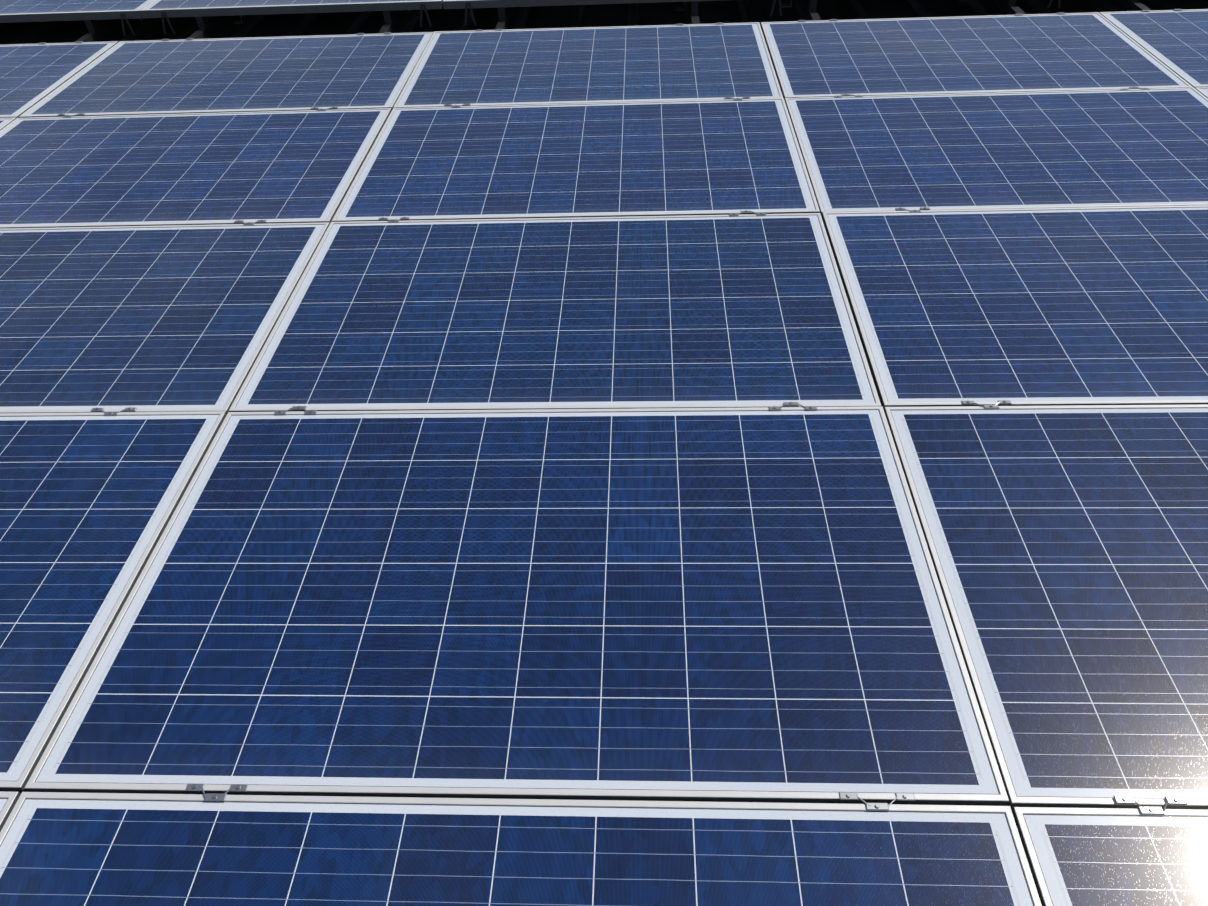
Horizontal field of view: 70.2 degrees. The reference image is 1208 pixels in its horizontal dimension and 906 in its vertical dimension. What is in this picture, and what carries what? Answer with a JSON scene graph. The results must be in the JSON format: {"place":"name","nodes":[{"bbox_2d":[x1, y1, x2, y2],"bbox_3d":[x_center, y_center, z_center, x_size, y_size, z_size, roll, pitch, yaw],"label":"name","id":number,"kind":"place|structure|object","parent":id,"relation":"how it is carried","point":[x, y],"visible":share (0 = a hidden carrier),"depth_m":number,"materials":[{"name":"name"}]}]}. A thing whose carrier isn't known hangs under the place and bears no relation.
{"place":"outdoors","nodes":[
{"label":"outdoors","id":0,"kind":"place"},
{"label":"ground","id":1,"kind":"structure","parent":0,"visible":0},
{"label":"building walls","id":2,"kind":"object","parent":1,"relation":"on","visible":0},
{"bbox_2d":[0,0,1207,44],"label":"roof slope","id":3,"kind":"structure","parent":2,"relation":"on","point":[533,17],"depth_m":5.11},
{"bbox_2d":[75,0,1151,41],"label":"mounting rails","id":4,"kind":"object","parent":3,"relation":"on","point":[208,29],"visible":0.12,"depth_m":4.69,"materials":[{"name":"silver metal"}]},
{"bbox_2d":[0,117,15,129],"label":"module","id":5,"kind":"object","parent":4,"relation":"on","point":[4,122],"visible":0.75,"depth_m":3.74,"materials":[{"name":"metal"}]},
{"bbox_2d":[0,791,20,831],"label":"module","id":6,"kind":"object","parent":4,"relation":"on","point":[8,800],"visible":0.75,"depth_m":1.46,"materials":[{"name":"metal"}]},
{"bbox_2d":[0,41,117,117],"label":"module","id":7,"kind":"object","parent":4,"relation":"on","point":[31,75],"visible":0.68,"depth_m":4.23,"materials":[{"name":"glass"}]},
{"bbox_2d":[0,0,153,22],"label":"module","id":8,"kind":"object","parent":4,"relation":"on","point":[11,11],"visible":1,"depth_m":4.74,"materials":[{"name":"glass"}]},
{"bbox_2d":[0,411,226,793],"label":"module","id":9,"kind":"object","parent":4,"relation":"on","point":[89,502],"visible":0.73,"depth_m":1.91,"materials":[{"name":"glass"}]},
{"bbox_2d":[0,222,329,413],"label":"module","id":10,"kind":"object","parent":4,"relation":"on","point":[173,318],"visible":0.86,"depth_m":2.58,"materials":[{"name":"glass"}]},
{"bbox_2d":[0,108,391,228],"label":"module","id":11,"kind":"object","parent":4,"relation":"on","point":[301,166],"visible":0.83,"depth_m":3.32,"materials":[{"name":"glass"}]},
{"bbox_2d":[19,32,433,117],"bbox_3d":[-1.721,-1.805,4.105,1.659,0.040,1.001,0,43,3],"label":"module","id":12,"kind":"object","parent":4,"relation":"on","point":[293,73],"visible":0.79,"depth_m":4.04,"materials":[{"name":"glass"}]},
{"bbox_2d":[140,0,442,17],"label":"module","id":13,"kind":"object","parent":4,"relation":"on","point":[178,8],"visible":1,"depth_m":4.67,"materials":[{"name":"metal"}]},
{"bbox_2d":[25,406,1008,805],"bbox_3d":[-0.153,0.245,1.817,1.659,0.042,1.001,0,43,3],"label":"module","id":14,"kind":"object","parent":4,"relation":"on","point":[691,604],"visible":0.94,"depth_m":1.69,"materials":[{"name":"glass"}]},
{"bbox_2d":[0,792,1041,905],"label":"module","id":15,"kind":"object","parent":4,"relation":"on","point":[93,849],"visible":1,"depth_m":1.37,"materials":[{"name":"glass"}]},
{"bbox_2d":[229,213,880,411],"bbox_3d":[-0.122,-0.440,2.553,1.659,0.042,1.001,0,43,3],"label":"module","id":16,"kind":"object","parent":4,"relation":"on","point":[711,311],"visible":0.88,"depth_m":2.46,"materials":[{"name":"glass"}]},
{"bbox_2d":[332,98,819,221],"bbox_3d":[-0.090,-1.129,3.289,1.659,0.040,1.001,0,43,3],"label":"module","id":17,"kind":"object","parent":4,"relation":"on","point":[673,158],"visible":0.85,"depth_m":3.21,"materials":[{"name":"glass"}]},
{"bbox_2d":[443,0,722,8],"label":"module","id":18,"kind":"object","parent":4,"relation":"on","point":[453,4],"visible":0.9,"depth_m":4.59,"materials":[{"name":"metal"}]},
{"bbox_2d":[393,22,782,107],"bbox_3d":[-0.059,-1.814,4.024,1.659,0.041,1.001,0,43,3],"label":"module","id":19,"kind":"object","parent":4,"relation":"on","point":[683,62],"visible":0.9,"depth_m":3.96,"materials":[{"name":"glass"}]},
{"bbox_2d":[761,12,1191,100],"bbox_3d":[1.605,-1.823,3.944,1.659,0.041,1.001,0,43,3],"label":"module","id":20,"kind":"object","parent":4,"relation":"on","point":[987,54],"visible":0.79,"depth_m":3.88,"materials":[{"name":"glass"}]},
{"bbox_2d":[785,87,1207,216],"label":"module","id":21,"kind":"object","parent":4,"relation":"on","point":[1066,149],"visible":0.85,"depth_m":3.17,"materials":[{"name":"glass"}]},
{"bbox_2d":[822,205,1207,408],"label":"module","id":22,"kind":"object","parent":4,"relation":"on","point":[1063,306],"visible":0.89,"depth_m":2.44,"materials":[{"name":"glass"}]},
{"bbox_2d":[884,404,1207,809],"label":"module","id":23,"kind":"object","parent":4,"relation":"on","point":[1067,546],"visible":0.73,"depth_m":1.72,"materials":[{"name":"glass"}]},
{"bbox_2d":[38,8,1186,814],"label":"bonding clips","id":24,"kind":"object","parent":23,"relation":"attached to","point":[1146,810],"visible":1,"depth_m":1.47,"materials":[{"name":"silver metal"}]},
{"bbox_2d":[1012,807,1207,905],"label":"module","id":25,"kind":"object","parent":4,"relation":"on","point":[1104,856],"visible":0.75,"depth_m":1.33,"materials":[{"name":"glass"}]},
{"bbox_2d":[1099,9,1207,87],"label":"module","id":26,"kind":"object","parent":4,"relation":"on","point":[1176,42],"visible":0.68,"depth_m":3.98,"materials":[{"name":"glass"}]},
{"bbox_2d":[1195,87,1207,97],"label":"module","id":27,"kind":"object","parent":4,"relation":"on","point":[1203,91],"visible":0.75,"depth_m":3.50,"materials":[{"name":"metal"}]}
]}

